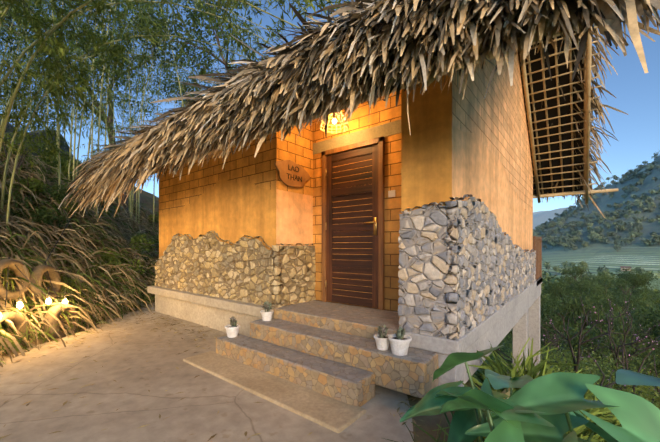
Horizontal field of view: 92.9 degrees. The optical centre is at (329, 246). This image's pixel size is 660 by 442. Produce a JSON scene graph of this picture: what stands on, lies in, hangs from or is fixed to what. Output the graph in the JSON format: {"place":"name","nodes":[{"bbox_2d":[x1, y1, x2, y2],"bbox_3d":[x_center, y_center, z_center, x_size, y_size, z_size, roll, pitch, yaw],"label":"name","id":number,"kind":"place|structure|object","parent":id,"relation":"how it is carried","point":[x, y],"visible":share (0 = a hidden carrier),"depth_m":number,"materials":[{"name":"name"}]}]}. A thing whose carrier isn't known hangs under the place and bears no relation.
{"place":"outdoors","nodes":[
{"label":"outdoors","id":0,"kind":"place"},
{"bbox_2d":[0,155,659,441],"bbox_3d":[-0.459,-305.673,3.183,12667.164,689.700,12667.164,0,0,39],"label":"terrain","id":1,"kind":"structure","parent":0,"point":[594,255],"depth_m":323.80,"materials":[{"name":"green plant"}]},
{"bbox_2d":[0,259,78,348],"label":"tyre planters","id":2,"kind":"object","parent":1,"relation":"on","point":[17,319],"visible":0.67,"depth_m":4.27,"materials":[{"name":"paint"}]},
{"bbox_2d":[0,256,108,332],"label":"planter grasses","id":3,"kind":"object","parent":1,"relation":"on","point":[72,283],"visible":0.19,"depth_m":4.83,"materials":[{"name":"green plant"}]},
{"bbox_2d":[0,202,80,309],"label":"string light cable","id":4,"kind":"object","parent":3,"relation":"attached to","point":[48,296],"visible":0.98,"depth_m":4.27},
{"bbox_2d":[0,298,67,317],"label":"garden lights","id":5,"kind":"object","parent":4,"relation":"attached to","point":[20,304],"visible":0.94,"depth_m":4.24},
{"bbox_2d":[0,116,134,198],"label":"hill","id":6,"kind":"structure","parent":1,"relation":"on","point":[9,126],"depth_m":10.23,"materials":[{"name":"green plant"}]},
{"bbox_2d":[0,0,364,237],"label":"bamboo leaves","id":7,"kind":"object","parent":1,"relation":"on","point":[84,40],"visible":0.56,"depth_m":5.21,"materials":[{"name":"green plant"}]},
{"bbox_2d":[147,286,273,336],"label":"concrete plinth","id":8,"kind":"structure","parent":1,"relation":"on","point":[216,313],"depth_m":4.88,"materials":[{"name":"beige concrete"}]},
{"bbox_2d":[155,231,277,307],"bbox_3d":[-2.016,0.265,5.054,3.490,0.998,0.032,0,0,39],"label":"stone base","id":9,"kind":"object","parent":8,"relation":"on","point":[209,263],"visible":0.98,"depth_m":4.74,"materials":[{"name":"beige stone"}]},
{"bbox_2d":[271,245,281,307],"bbox_3d":[-0.683,0.379,3.986,0.056,0.770,0.056,0,0,39],"label":"stone corner","id":10,"kind":"object","parent":9,"relation":"attached to","point":[276,290],"visible":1,"depth_m":3.96,"materials":[{"name":"beige stone"}]},
{"bbox_2d":[275,243,315,307],"bbox_3d":[-0.471,0.374,4.250,0.032,0.780,0.750,0,0,39],"label":"stone base","id":11,"kind":"object","parent":9,"relation":"attached to","point":[297,275],"visible":1,"depth_m":4.23,"materials":[{"name":"beige stone"}]},
{"bbox_2d":[0,302,422,441],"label":"concrete path","id":12,"kind":"structure","parent":1,"relation":"on","point":[137,404],"depth_m":2.57,"materials":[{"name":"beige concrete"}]},
{"bbox_2d":[216,300,438,406],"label":"entrance steps","id":13,"kind":"structure","parent":12,"relation":"on","point":[330,349],"depth_m":2.98,"materials":[{"name":"brown stone"}]},
{"bbox_2d":[225,310,411,355],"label":"plant pots","id":14,"kind":"object","parent":13,"relation":"on","point":[399,347],"visible":0.96,"depth_m":2.67,"materials":[{"name":"plastic"}]},
{"bbox_2d":[230,301,404,339],"bbox_3d":[-0.245,0.800,3.194,2.122,0.302,0.424,0,0,39],"label":"succulent","id":15,"kind":"object","parent":14,"relation":"in","point":[400,332],"depth_m":2.73,"materials":[{"name":"green plant"}]},
{"bbox_2d":[183,351,365,432],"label":"paving slab","id":16,"kind":"structure","parent":1,"relation":"on","point":[333,414],"depth_m":2.65,"materials":[{"name":"concrete"}]},
{"bbox_2d":[0,133,611,441],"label":"bank grass","id":17,"kind":"structure","parent":1,"relation":"on","point":[118,239],"depth_m":6.00,"materials":[{"name":"green plant"}]},
{"bbox_2d":[0,0,659,394],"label":"tree","id":18,"kind":"object","parent":1,"relation":"on","point":[598,296],"depth_m":16.48,"materials":[{"name":"green plant"}]},
{"bbox_2d":[0,121,659,420],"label":"shrub","id":19,"kind":"object","parent":1,"relation":"on","point":[646,392],"depth_m":7.79,"materials":[{"name":"green plant"}]},
{"bbox_2d":[405,277,541,386],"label":"concrete beam stilts","id":20,"kind":"object","parent":1,"relation":"on","point":[519,315],"visible":0.42,"depth_m":3.75,"materials":[{"name":"grey concrete"}]},
{"bbox_2d":[159,73,532,257],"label":"hut walls","id":21,"kind":"structure","parent":20,"relation":"on","point":[443,159],"depth_m":4.03,"materials":[{"name":"paint"}]},
{"bbox_2d":[159,133,275,213],"bbox_3d":[-2.018,-1.185,5.068,3.410,1.086,0.001,0,0,39],"label":"brick front","id":22,"kind":"object","parent":21,"relation":"attached to","point":[197,181],"visible":0.75,"depth_m":4.81,"materials":[{"name":"orange brick"}]},
{"bbox_2d":[274,160,309,186],"bbox_3d":[-0.495,-0.970,4.209,0.030,0.351,0.652,0,-4,39],"label":"sign plaque","id":23,"kind":"object","parent":21,"relation":"attached to","point":[282,168],"visible":1,"depth_m":4.15,"materials":[{"name":"brown wood"}]},
{"bbox_2d":[287,173,301,181],"bbox_3d":[-0.474,-0.927,4.204,0.006,0.072,0.282,0,0,39],"label":"sign text","id":24,"kind":"object","parent":23,"relation":"attached to","point":[298,178],"visible":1,"depth_m":4.23},
{"bbox_2d":[277,120,312,195],"bbox_3d":[-0.463,-1.503,4.275,0.001,1.534,0.700,0,0,39],"label":"brick return","id":25,"kind":"object","parent":21,"relation":"attached to","point":[299,151],"visible":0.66,"depth_m":4.33,"materials":[{"name":"orange brick"}]},
{"bbox_2d":[322,136,384,309],"bbox_3d":[0.280,-0.286,4.113,0.970,2.100,0.065,0,0,39],"label":"door frame","id":26,"kind":"object","parent":21,"relation":"attached to","point":[380,141],"visible":0.92,"depth_m":3.82,"materials":[{"name":"brown wood"}]},
{"bbox_2d":[326,144,377,307],"bbox_3d":[0.287,-0.257,4.123,0.832,2.019,0.040,0,0,39],"label":"door leaf","id":27,"kind":"object","parent":26,"relation":"in","point":[368,190],"visible":0.9,"depth_m":4.11,"materials":[{"name":"brown wood"}]},
{"bbox_2d":[364,217,376,234],"bbox_3d":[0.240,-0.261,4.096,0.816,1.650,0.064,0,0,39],"label":"door handle","id":28,"kind":"object","parent":27,"relation":"attached to","point":[375,225],"depth_m":3.87,"materials":[{"name":"gold metal"}]},
{"bbox_2d":[313,83,400,311],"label":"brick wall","id":29,"kind":"structure","parent":21,"relation":"attached to","point":[380,114],"depth_m":3.81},
{"bbox_2d":[313,119,400,154],"bbox_3d":[0.440,-1.416,4.025,1.720,0.160,0.062,0,0,39],"label":"door lintel","id":30,"kind":"structure","parent":29,"relation":"attached to","point":[389,129],"depth_m":4.03,"materials":[{"name":"brown wood"}]},
{"bbox_2d":[138,10,618,203],"bbox_3d":[0.590,-2.446,6.571,8.500,2.977,7.294,0,0,39],"label":"bamboo roof frame","id":31,"kind":"object","parent":21,"relation":"on","point":[587,88],"visible":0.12,"depth_m":5.72,"materials":[{"name":"brown wood"}]},
{"bbox_2d":[320,112,348,133],"bbox_3d":[0.053,-1.548,3.823,0.363,0.206,0.357,0,0,39],"label":"pendant lamp","id":32,"kind":"object","parent":31,"relation":"hanging from","point":[337,121],"visible":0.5,"depth_m":3.86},
{"bbox_2d":[58,0,659,221],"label":"thatch roof leaves","id":33,"kind":"object","parent":31,"relation":"on","point":[311,72],"visible":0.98,"depth_m":2.29,"materials":[{"name":"brown plant"}]},
{"bbox_2d":[156,0,583,194],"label":"roof underside","id":34,"kind":"object","parent":31,"relation":"on","point":[549,83],"depth_m":5.97,"materials":[{"name":"brown wood"}]},
{"bbox_2d":[388,190,394,196],"bbox_3d":[0.739,-0.636,3.751,0.090,0.080,0.014,0,0,39],"label":"light switch","id":35,"kind":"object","parent":21,"relation":"attached to","point":[391,193],"depth_m":3.75,"materials":[{"name":"beige plastic"}]},
{"bbox_2d":[452,50,532,212],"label":"brick gable","id":36,"kind":"structure","parent":21,"relation":"attached to","point":[495,120],"depth_m":4.25,"materials":[{"name":"beige brick"}]},
{"bbox_2d":[445,201,459,340],"bbox_3d":[1.026,0.204,2.616,0.056,1.120,0.056,0,0,39],"label":"stone corner","id":37,"kind":"object","parent":20,"relation":"on","point":[451,243],"visible":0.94,"depth_m":2.58,"materials":[{"name":"grey stone"}]},
{"bbox_2d":[449,194,535,339],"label":"stone wall cladding","id":38,"kind":"structure","parent":20,"relation":"on","point":[496,268],"depth_m":3.30,"materials":[{"name":"grey stone"}]},
{"bbox_2d":[533,236,541,279],"bbox_3d":[2.767,0.254,9.254,5.680,1.020,1.310,0,0,39],"label":"balcony railing","id":39,"kind":"object","parent":20,"relation":"on","point":[537,244],"visible":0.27,"depth_m":7.63,"materials":[{"name":"brown wood"}]},
{"bbox_2d":[444,362,594,441],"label":"stems","id":40,"kind":"object","parent":1,"relation":"on","point":[491,423],"visible":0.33,"depth_m":1.15,"materials":[{"name":"green"}]},
{"bbox_2d":[437,333,647,441],"bbox_3d":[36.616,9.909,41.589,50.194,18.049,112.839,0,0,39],"label":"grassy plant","id":41,"kind":"object","parent":1,"relation":"on","point":[534,371],"visible":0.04,"depth_m":2.82,"materials":[{"name":"green plant"}]},
{"bbox_2d":[400,345,659,441],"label":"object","id":42,"kind":"object","parent":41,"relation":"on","point":[534,410],"visible":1,"depth_m":0.95,"materials":[{"name":"green plant"}]},
{"bbox_2d":[495,291,659,411],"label":"blossom tree branches","id":43,"kind":"object","parent":1,"relation":"on","point":[611,349],"visible":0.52,"depth_m":9.89,"materials":[{"name":"brown plant"}]},
{"bbox_2d":[506,152,659,348],"bbox_3d":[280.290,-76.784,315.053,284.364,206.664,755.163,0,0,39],"label":"distant tree","id":44,"kind":"object","parent":1,"relation":"on","point":[594,235],"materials":[{"name":"green plant"}]},
{"bbox_2d":[547,266,630,281],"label":"valley houses","id":45,"kind":"structure","parent":1,"relation":"on","point":[625,268],"depth_m":263.59,"materials":[{"name":"beige"}]},
{"bbox_2d":[0,0,659,211],"label":"sky","id":46,"kind":"structure","parent":0,"point":[636,92],"materials":[{"name":"blue"}]},
{"bbox_2d":[398,202,456,338],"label":"stone wall cladding","id":47,"kind":"structure","parent":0,"point":[423,305],"depth_m":2.73,"materials":[{"name":"grey stone"}]}
]}

